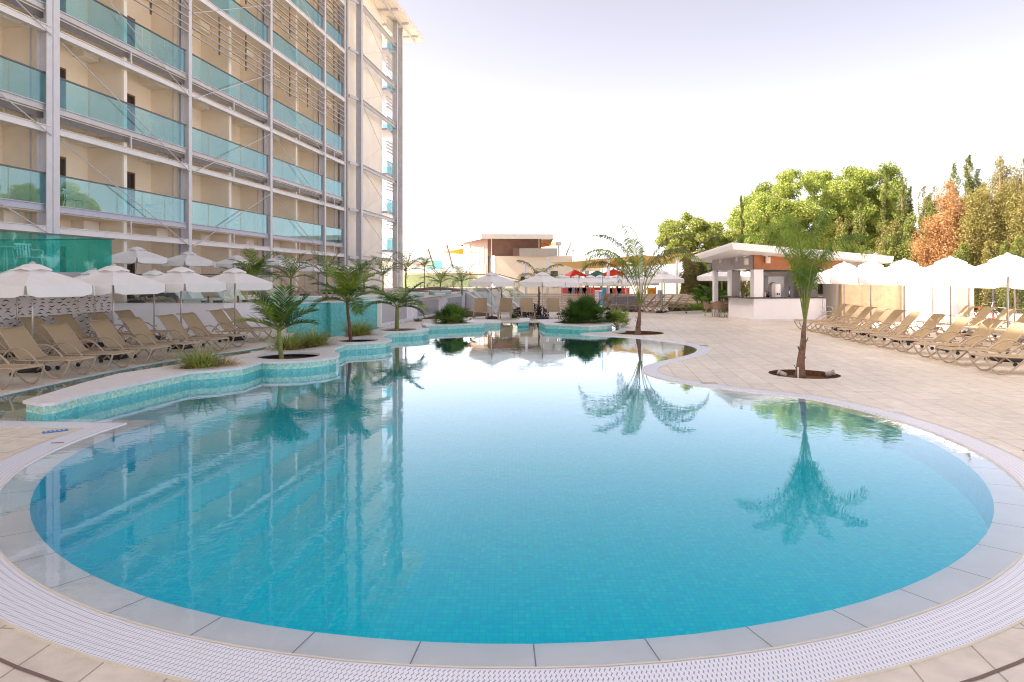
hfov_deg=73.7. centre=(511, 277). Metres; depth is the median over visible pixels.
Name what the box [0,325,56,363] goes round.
sun lounger
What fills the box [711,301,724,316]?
rattan chair
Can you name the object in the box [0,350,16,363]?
sun lounger
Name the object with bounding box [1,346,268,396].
basin wall
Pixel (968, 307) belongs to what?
sun umbrella
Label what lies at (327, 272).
sun umbrella
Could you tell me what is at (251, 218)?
drying rack
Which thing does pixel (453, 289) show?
footbridge
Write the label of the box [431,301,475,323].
fan palm
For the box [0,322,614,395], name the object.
channel curb
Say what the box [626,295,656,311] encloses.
sun lounger
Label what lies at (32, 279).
sun umbrella
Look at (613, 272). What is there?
play tower
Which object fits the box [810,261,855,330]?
sun umbrella
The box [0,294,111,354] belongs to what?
wave screen wall
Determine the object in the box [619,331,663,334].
tree pit
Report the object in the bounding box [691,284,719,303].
broadleaf plant
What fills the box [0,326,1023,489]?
marble ledge
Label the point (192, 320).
sun lounger
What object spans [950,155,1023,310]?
cypress tree
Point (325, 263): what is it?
palm tree
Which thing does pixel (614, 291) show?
play board
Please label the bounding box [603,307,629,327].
fan palm
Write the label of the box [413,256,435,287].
palm tree
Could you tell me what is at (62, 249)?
balcony door
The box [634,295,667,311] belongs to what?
sun lounger
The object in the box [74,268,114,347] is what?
sun umbrella
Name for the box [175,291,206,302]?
ledge lounger
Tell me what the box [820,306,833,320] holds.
plastic chair
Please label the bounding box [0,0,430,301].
hotel building
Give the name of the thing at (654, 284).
sun umbrella
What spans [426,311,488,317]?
flower bed
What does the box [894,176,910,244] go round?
cypress tree
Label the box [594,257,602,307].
safety sign
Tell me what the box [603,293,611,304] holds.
sun lounger
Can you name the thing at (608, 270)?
sail mast
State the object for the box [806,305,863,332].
sun lounger
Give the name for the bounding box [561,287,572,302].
play board
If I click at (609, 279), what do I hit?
sun umbrella
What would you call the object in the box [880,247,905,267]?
hedge conifer
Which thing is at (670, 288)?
ground
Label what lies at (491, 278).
sun umbrella
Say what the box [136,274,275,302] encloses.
glass railing
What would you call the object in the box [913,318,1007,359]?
sun lounger
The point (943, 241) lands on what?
conifer tree
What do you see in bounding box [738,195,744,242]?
cypress tree
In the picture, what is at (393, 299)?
palm tree
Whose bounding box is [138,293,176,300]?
covered table
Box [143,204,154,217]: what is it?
plastic table
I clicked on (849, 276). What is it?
sun umbrella
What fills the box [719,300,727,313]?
rattan chair
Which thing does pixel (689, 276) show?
hedge conifer
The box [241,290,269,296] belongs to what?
covered table
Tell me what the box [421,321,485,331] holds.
planter
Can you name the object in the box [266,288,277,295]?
ledge lounger
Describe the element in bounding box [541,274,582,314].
sun umbrella
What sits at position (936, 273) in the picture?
sun umbrella
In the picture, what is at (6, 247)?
plastic table
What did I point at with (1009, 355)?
sun lounger
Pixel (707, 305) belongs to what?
rattan chair
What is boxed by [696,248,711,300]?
hedge conifer
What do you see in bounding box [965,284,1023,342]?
sun umbrella
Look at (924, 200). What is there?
cypress tree
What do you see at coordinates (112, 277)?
sun umbrella
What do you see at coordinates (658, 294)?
safety sign
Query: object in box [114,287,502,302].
terrace
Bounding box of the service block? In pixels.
[794,275,838,320]
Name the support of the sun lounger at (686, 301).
on the pool deck
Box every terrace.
[0,229,114,277]
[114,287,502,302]
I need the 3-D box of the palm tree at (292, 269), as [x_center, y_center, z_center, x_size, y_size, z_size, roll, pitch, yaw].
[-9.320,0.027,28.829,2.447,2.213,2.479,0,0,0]
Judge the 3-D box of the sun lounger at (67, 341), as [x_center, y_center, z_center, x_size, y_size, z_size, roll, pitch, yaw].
[-9.546,1.549,15.333,1.961,1.012,0.677,0,0,11]
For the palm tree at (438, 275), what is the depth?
41.95 m
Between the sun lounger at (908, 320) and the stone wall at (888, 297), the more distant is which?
the stone wall at (888, 297)
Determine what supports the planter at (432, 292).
on the terrace at (427, 294)
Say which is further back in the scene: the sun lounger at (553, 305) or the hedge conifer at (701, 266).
the hedge conifer at (701, 266)
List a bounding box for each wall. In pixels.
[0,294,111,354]
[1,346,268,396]
[114,302,297,330]
[286,300,377,332]
[370,291,471,326]
[403,269,466,286]
[466,292,492,313]
[839,284,900,321]
[901,286,957,326]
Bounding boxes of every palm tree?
[218,259,273,301]
[227,248,283,301]
[235,284,321,358]
[262,252,318,295]
[299,251,350,296]
[307,260,390,341]
[345,257,389,292]
[363,253,401,290]
[364,282,430,330]
[379,240,427,291]
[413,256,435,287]
[419,266,458,290]
[446,264,476,294]
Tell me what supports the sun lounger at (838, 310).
on the pool deck
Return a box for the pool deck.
[0,297,1023,681]
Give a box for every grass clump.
[161,341,236,371]
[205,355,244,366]
[253,325,315,350]
[291,323,348,348]
[328,317,387,336]
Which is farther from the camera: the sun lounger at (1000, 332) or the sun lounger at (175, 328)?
the sun lounger at (1000, 332)
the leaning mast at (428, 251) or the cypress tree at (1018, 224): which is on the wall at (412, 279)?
the leaning mast at (428, 251)
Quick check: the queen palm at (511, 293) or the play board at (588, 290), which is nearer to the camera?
the queen palm at (511, 293)
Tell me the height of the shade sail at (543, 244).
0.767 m
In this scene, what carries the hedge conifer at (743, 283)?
on the pool deck
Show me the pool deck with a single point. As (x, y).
(978, 403)
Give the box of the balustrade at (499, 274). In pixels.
[466,274,521,280]
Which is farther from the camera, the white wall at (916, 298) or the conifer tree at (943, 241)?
the conifer tree at (943, 241)
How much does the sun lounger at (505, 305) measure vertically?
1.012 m
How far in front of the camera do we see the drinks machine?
32.19 m
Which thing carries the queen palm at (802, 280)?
on the tree pit at (811, 374)
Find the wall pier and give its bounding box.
[958,287,973,319]
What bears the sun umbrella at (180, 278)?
on the pool deck
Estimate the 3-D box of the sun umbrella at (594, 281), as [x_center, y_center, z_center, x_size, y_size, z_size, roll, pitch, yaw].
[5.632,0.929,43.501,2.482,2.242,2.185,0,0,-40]
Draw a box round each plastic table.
[0,246,19,271]
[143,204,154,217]
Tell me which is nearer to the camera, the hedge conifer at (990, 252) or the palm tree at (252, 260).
the palm tree at (252, 260)
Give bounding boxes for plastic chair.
[14,243,43,267]
[62,188,84,208]
[130,199,145,216]
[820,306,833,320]
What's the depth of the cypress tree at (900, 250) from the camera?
45.99 m
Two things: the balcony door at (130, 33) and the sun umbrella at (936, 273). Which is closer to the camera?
the sun umbrella at (936, 273)
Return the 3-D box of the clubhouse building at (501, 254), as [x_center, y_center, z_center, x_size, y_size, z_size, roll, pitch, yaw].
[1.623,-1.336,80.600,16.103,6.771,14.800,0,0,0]
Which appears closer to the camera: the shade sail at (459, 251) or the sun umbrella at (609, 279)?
the sun umbrella at (609, 279)
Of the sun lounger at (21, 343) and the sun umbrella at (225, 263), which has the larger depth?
the sun umbrella at (225, 263)
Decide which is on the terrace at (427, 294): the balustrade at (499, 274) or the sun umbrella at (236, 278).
the balustrade at (499, 274)
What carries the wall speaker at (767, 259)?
attached to the pool bar
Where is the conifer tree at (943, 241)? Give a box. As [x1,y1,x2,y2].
[907,179,978,267]
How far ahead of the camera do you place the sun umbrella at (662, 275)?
38.70 m
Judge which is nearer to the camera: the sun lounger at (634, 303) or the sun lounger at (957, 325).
the sun lounger at (957, 325)
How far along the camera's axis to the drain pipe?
29.58 m
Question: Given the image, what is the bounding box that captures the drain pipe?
[927,287,927,319]
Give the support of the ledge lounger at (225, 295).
on the terrace at (427, 294)
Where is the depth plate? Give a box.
[42,429,68,433]
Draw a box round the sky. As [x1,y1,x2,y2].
[382,0,1023,277]
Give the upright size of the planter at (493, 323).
1.520 m
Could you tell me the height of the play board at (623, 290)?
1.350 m
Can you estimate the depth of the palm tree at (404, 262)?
37.98 m
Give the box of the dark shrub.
[513,303,548,316]
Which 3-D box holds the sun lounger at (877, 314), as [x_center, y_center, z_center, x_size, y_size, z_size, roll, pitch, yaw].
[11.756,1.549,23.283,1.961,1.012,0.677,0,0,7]
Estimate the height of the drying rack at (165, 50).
1.200 m
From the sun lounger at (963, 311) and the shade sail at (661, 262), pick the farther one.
the shade sail at (661, 262)
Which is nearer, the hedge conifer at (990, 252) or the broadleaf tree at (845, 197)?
the hedge conifer at (990, 252)
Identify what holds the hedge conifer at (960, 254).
on the pool deck
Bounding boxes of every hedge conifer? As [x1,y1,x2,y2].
[679,256,700,300]
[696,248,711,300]
[709,246,726,290]
[741,281,749,295]
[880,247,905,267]
[906,242,927,265]
[951,242,978,305]
[974,240,1013,312]
[994,235,1023,313]
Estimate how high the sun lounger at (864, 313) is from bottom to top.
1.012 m
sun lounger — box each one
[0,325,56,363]
[0,326,95,378]
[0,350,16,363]
[0,354,44,389]
[14,316,95,355]
[38,322,134,371]
[48,314,124,350]
[83,312,155,343]
[83,319,171,363]
[111,310,173,341]
[118,317,200,358]
[154,314,228,352]
[176,312,247,348]
[206,309,271,342]
[220,308,281,339]
[281,278,322,295]
[293,278,333,297]
[473,298,486,318]
[497,298,512,318]
[520,298,534,318]
[546,298,560,318]
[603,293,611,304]
[610,294,640,310]
[618,295,647,308]
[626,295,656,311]
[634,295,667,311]
[642,295,676,311]
[651,295,684,311]
[659,295,692,312]
[794,304,847,329]
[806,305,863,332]
[814,306,877,335]
[824,308,890,337]
[837,309,906,341]
[850,311,924,345]
[869,313,950,349]
[890,316,977,354]
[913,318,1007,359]
[915,305,978,332]
[934,306,998,333]
[935,321,1023,366]
[957,308,1020,338]
[968,313,1023,341]
[969,344,1023,374]
[991,331,1023,345]
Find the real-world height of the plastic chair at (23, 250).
0.853 m
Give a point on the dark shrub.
(535, 313)
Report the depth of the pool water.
6.03 m
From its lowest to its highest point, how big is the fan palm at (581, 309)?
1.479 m
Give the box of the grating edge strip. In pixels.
[0,326,1023,681]
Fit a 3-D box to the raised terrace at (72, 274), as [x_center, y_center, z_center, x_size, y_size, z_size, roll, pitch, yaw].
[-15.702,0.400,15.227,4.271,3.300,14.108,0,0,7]
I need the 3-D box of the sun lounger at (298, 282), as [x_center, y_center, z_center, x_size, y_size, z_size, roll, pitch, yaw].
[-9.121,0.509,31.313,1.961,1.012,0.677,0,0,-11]
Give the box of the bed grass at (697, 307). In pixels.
[667,302,727,311]
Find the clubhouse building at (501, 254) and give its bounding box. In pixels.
[459,234,600,295]
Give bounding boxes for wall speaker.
[744,258,748,264]
[765,257,770,262]
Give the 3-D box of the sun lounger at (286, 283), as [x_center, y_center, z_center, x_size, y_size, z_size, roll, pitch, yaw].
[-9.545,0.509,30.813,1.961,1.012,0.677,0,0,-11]
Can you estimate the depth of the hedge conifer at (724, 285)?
45.76 m
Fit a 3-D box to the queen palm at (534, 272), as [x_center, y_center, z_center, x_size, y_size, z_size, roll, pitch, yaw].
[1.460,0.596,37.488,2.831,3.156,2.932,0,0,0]
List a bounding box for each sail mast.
[525,263,527,295]
[546,257,548,302]
[607,256,609,300]
[640,249,642,293]
[676,257,678,300]
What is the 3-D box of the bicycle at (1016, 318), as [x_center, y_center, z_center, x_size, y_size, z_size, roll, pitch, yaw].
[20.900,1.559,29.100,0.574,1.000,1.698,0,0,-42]
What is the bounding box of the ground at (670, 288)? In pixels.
[384,278,745,296]
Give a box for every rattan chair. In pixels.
[703,301,712,316]
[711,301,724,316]
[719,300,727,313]
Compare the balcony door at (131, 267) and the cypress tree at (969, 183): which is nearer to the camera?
the balcony door at (131, 267)
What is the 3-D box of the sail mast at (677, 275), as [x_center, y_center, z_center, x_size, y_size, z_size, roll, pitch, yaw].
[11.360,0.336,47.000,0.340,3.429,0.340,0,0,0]
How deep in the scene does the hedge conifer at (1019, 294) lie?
38.92 m
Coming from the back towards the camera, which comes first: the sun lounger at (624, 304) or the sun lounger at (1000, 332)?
the sun lounger at (624, 304)
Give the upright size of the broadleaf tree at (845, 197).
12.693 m
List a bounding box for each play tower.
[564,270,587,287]
[587,270,606,289]
[601,269,644,300]
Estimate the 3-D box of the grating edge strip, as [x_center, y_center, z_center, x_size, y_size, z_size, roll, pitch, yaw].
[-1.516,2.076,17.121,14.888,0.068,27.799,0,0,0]
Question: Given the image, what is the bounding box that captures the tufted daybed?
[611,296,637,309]
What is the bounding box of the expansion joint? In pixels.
[0,450,1023,681]
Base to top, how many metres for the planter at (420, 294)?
0.220 m
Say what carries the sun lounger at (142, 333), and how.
on the pool deck
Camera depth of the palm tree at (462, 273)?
42.90 m
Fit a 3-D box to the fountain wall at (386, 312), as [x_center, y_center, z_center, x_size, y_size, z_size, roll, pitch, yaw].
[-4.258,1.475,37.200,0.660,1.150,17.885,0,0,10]
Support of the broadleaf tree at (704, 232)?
on the pool deck
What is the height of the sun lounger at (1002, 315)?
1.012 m
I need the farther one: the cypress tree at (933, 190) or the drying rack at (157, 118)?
the cypress tree at (933, 190)
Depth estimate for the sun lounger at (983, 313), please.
24.29 m
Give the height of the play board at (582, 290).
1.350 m
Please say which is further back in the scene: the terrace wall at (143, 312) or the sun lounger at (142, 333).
the terrace wall at (143, 312)
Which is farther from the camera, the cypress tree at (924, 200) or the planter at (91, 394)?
the cypress tree at (924, 200)
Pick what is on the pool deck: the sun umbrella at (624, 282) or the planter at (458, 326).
the sun umbrella at (624, 282)
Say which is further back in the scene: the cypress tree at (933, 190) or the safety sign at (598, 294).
the cypress tree at (933, 190)
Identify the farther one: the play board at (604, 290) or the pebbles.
the play board at (604, 290)
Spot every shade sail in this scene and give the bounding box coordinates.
[442,248,463,254]
[541,243,562,246]
[553,258,637,268]
[616,251,697,266]
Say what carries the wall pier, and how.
on the pool deck
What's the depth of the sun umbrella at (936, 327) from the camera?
26.78 m
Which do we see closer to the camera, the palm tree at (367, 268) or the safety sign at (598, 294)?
the palm tree at (367, 268)
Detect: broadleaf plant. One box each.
[687,287,711,304]
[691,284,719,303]
[699,285,745,300]
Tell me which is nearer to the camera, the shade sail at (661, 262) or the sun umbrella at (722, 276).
the sun umbrella at (722, 276)
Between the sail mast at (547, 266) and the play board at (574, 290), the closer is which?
the sail mast at (547, 266)
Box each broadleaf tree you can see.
[654,211,740,268]
[724,161,908,253]
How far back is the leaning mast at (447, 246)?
79.93 m
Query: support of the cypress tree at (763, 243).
on the pool deck
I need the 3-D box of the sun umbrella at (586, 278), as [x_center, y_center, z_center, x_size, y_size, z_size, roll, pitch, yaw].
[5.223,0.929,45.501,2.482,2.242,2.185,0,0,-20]
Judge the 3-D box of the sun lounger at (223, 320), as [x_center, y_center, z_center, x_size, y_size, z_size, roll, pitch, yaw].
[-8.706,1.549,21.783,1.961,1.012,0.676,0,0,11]
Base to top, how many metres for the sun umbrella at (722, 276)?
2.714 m
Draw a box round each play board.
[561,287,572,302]
[567,287,579,295]
[574,287,586,295]
[581,287,593,293]
[603,287,612,293]
[610,287,621,293]
[618,287,629,293]
[647,287,655,300]
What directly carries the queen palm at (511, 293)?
on the pool deck
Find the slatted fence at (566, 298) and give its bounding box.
[514,293,723,307]
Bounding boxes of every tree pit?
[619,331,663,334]
[768,369,840,378]
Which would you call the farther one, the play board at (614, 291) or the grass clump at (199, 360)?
the play board at (614, 291)
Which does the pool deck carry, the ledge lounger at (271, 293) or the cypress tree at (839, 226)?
the cypress tree at (839, 226)
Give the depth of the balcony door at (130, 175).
31.27 m
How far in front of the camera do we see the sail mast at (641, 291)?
49.89 m
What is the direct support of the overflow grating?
on the marble ledge
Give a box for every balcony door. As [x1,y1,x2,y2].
[60,0,65,12]
[60,67,65,109]
[60,156,65,205]
[60,246,65,271]
[127,15,134,46]
[127,93,134,130]
[127,171,134,215]
[127,263,134,299]
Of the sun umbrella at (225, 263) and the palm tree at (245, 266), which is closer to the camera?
the palm tree at (245, 266)
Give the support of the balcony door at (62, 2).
in the hotel building at (292, 156)
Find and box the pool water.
[0,323,1023,666]
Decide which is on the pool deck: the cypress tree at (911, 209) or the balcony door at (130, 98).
the cypress tree at (911, 209)
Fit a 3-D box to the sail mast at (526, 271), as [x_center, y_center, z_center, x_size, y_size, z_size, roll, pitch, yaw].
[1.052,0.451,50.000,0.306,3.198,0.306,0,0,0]
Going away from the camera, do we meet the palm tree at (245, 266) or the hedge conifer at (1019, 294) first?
the palm tree at (245, 266)
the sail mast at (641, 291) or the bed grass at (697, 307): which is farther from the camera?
the sail mast at (641, 291)
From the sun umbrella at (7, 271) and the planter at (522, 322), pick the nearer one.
the sun umbrella at (7, 271)
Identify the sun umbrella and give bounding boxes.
[0,261,95,372]
[0,266,29,356]
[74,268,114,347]
[77,263,165,359]
[104,245,167,302]
[142,269,184,339]
[150,265,226,348]
[160,250,215,300]
[211,267,272,340]
[212,254,255,268]
[260,254,303,284]
[284,260,323,295]
[310,262,343,293]
[469,271,514,318]
[519,271,565,318]
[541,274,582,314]
[570,275,582,280]
[578,275,594,295]
[582,274,604,289]
[599,275,632,309]
[604,275,616,309]
[607,274,635,311]
[633,274,658,311]
[640,269,683,312]
[697,270,746,289]
[741,272,749,280]
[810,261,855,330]
[830,260,884,334]
[857,258,923,342]
[896,256,1006,350]
[896,284,942,329]
[927,264,973,335]
[943,252,1023,361]
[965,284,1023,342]
[1012,273,1023,288]
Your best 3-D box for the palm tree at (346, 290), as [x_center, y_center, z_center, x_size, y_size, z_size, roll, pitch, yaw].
[-4.832,0.745,19.933,2.466,2.557,2.290,0,0,27]
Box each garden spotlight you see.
[777,369,786,376]
[825,369,835,378]
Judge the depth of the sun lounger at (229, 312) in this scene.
23.05 m
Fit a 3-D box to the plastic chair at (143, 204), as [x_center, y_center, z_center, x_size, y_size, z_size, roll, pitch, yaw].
[-16.556,-3.003,30.169,0.588,0.853,0.553,0,0,-21]
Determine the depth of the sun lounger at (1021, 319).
22.14 m
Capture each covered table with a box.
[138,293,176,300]
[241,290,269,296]
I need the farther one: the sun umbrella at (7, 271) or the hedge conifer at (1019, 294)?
the hedge conifer at (1019, 294)
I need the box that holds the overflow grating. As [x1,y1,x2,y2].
[0,327,1023,681]
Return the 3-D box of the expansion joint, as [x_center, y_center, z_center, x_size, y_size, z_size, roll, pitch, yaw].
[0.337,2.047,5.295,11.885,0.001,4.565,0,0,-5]
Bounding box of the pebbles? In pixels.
[383,315,432,325]
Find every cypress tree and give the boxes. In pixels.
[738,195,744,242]
[758,225,773,245]
[832,216,857,251]
[839,203,869,252]
[874,220,901,266]
[875,165,892,242]
[878,211,933,266]
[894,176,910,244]
[903,207,943,254]
[907,185,917,230]
[915,184,931,235]
[917,162,991,228]
[919,185,942,231]
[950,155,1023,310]
[962,155,979,205]
[993,157,1023,308]
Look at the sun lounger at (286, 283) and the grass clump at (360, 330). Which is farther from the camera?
the sun lounger at (286, 283)
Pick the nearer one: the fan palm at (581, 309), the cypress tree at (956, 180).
the fan palm at (581, 309)
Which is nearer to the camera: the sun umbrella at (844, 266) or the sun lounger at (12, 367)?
the sun lounger at (12, 367)
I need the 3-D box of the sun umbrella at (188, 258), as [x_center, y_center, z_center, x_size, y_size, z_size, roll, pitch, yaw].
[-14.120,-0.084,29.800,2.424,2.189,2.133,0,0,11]
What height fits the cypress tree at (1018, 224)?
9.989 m
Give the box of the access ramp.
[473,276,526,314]
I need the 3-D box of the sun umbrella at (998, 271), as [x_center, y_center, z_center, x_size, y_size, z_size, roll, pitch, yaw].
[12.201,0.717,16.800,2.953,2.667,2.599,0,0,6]
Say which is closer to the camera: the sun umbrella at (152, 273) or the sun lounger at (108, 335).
the sun lounger at (108, 335)
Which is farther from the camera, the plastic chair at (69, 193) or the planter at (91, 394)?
the plastic chair at (69, 193)
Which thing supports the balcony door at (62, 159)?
in the hotel building at (292, 156)
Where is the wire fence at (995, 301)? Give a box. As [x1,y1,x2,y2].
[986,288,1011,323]
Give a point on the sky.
(572, 121)
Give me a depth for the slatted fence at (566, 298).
46.03 m
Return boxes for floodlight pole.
[556,242,560,255]
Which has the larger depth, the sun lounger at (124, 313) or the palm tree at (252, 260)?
the palm tree at (252, 260)
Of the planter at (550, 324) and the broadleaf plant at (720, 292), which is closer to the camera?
the planter at (550, 324)
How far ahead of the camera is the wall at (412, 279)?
84.00 m
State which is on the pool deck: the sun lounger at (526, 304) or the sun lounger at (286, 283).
the sun lounger at (526, 304)
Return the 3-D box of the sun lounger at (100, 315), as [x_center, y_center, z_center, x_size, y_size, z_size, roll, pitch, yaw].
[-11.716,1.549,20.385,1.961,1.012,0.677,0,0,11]
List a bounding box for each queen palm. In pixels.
[487,281,518,297]
[515,260,563,309]
[578,225,709,334]
[733,205,870,378]
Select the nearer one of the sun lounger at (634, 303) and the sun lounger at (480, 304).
the sun lounger at (480, 304)
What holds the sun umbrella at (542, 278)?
on the pool deck
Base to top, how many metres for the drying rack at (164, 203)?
1.200 m
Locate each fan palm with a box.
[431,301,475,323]
[556,293,618,323]
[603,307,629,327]
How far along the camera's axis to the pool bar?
32.11 m
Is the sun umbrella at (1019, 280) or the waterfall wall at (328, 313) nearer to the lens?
the sun umbrella at (1019, 280)
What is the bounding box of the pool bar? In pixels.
[691,242,893,320]
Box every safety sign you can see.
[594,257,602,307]
[657,282,662,309]
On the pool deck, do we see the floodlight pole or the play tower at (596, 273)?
the play tower at (596, 273)
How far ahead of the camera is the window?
33.54 m
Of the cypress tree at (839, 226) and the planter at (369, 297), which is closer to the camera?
the planter at (369, 297)
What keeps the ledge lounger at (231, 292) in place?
on the terrace at (427, 294)
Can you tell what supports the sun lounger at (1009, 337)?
on the pool deck
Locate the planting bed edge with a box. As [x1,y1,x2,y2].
[666,310,723,313]
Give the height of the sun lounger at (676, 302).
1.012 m
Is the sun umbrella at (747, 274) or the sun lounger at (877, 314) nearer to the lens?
the sun lounger at (877, 314)
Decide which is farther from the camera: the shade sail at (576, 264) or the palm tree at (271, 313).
the shade sail at (576, 264)
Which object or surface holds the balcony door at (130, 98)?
in the hotel building at (292, 156)
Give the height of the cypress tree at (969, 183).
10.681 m
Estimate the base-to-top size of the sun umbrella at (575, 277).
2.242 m
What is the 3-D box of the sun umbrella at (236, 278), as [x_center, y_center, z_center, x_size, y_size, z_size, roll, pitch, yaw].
[-9.100,0.846,22.400,2.665,2.407,2.346,0,0,7]
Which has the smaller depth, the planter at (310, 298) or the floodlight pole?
the planter at (310, 298)
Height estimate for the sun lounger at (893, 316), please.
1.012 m
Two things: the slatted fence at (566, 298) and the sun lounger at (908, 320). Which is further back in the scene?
the slatted fence at (566, 298)
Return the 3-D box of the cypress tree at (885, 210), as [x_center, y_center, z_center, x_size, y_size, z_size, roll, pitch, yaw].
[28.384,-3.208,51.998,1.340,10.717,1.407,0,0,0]
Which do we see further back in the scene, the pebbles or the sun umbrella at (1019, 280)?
the pebbles
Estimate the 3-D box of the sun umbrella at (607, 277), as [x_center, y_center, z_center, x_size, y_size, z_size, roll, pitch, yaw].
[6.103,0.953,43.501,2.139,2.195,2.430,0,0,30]
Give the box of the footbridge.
[400,284,471,292]
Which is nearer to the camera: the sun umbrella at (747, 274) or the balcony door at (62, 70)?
the balcony door at (62, 70)
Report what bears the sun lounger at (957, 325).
on the pool deck
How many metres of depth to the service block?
32.92 m
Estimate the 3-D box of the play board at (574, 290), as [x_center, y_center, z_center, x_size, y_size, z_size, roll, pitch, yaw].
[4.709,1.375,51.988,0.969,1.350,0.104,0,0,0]
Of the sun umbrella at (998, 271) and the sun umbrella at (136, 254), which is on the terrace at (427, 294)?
the sun umbrella at (136, 254)
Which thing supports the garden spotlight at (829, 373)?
in the tree pit at (811, 374)
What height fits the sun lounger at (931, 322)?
1.012 m
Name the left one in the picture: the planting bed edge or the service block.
the planting bed edge
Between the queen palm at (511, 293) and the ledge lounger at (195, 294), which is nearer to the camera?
the ledge lounger at (195, 294)
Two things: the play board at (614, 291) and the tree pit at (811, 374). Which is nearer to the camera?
the tree pit at (811, 374)
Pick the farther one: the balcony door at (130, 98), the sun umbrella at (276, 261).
the sun umbrella at (276, 261)
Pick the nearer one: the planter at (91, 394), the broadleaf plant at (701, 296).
the planter at (91, 394)
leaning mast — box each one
[426,248,434,267]
[445,244,453,268]
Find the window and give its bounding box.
[818,284,822,293]
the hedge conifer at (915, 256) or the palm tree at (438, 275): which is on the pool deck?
the hedge conifer at (915, 256)
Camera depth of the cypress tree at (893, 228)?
47.72 m
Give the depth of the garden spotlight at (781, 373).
14.29 m
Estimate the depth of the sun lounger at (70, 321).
19.28 m
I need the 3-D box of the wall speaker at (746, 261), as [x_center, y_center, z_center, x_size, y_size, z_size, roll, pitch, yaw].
[11.037,-0.750,32.077,0.213,0.300,0.200,0,0,-37]
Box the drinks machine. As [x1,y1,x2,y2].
[768,282,780,296]
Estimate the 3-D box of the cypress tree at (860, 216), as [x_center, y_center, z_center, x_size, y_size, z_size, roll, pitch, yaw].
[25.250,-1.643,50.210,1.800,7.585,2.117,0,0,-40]
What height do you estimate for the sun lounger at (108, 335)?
1.012 m
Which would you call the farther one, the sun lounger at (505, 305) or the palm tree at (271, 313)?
the sun lounger at (505, 305)
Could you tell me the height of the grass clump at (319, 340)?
0.713 m
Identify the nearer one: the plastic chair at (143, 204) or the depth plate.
the depth plate
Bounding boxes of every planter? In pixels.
[23,327,429,420]
[267,296,322,301]
[350,294,385,300]
[397,292,424,296]
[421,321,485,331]
[429,290,451,294]
[470,319,501,326]
[517,318,529,326]
[538,319,612,332]
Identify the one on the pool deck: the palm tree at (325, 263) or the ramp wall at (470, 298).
the ramp wall at (470, 298)
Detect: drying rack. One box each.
[150,116,171,142]
[155,195,176,219]
[156,41,177,67]
[241,87,255,105]
[244,212,259,230]
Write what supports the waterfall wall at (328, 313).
on the pool basin
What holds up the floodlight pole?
on the clubhouse building at (501, 254)
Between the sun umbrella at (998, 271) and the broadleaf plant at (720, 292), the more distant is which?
the broadleaf plant at (720, 292)
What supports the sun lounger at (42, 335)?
on the pool deck
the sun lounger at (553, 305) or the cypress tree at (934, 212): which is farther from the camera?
the cypress tree at (934, 212)
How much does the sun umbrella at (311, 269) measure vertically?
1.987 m
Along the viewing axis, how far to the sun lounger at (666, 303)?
40.27 m
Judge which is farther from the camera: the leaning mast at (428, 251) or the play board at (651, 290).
the leaning mast at (428, 251)
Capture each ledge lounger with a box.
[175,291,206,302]
[186,291,224,302]
[216,291,248,301]
[227,288,260,301]
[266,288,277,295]
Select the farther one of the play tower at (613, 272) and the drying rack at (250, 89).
the play tower at (613, 272)
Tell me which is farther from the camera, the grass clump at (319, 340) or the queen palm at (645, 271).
the queen palm at (645, 271)
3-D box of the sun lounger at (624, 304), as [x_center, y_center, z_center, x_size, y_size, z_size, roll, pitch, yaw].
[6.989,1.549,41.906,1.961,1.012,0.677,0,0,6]

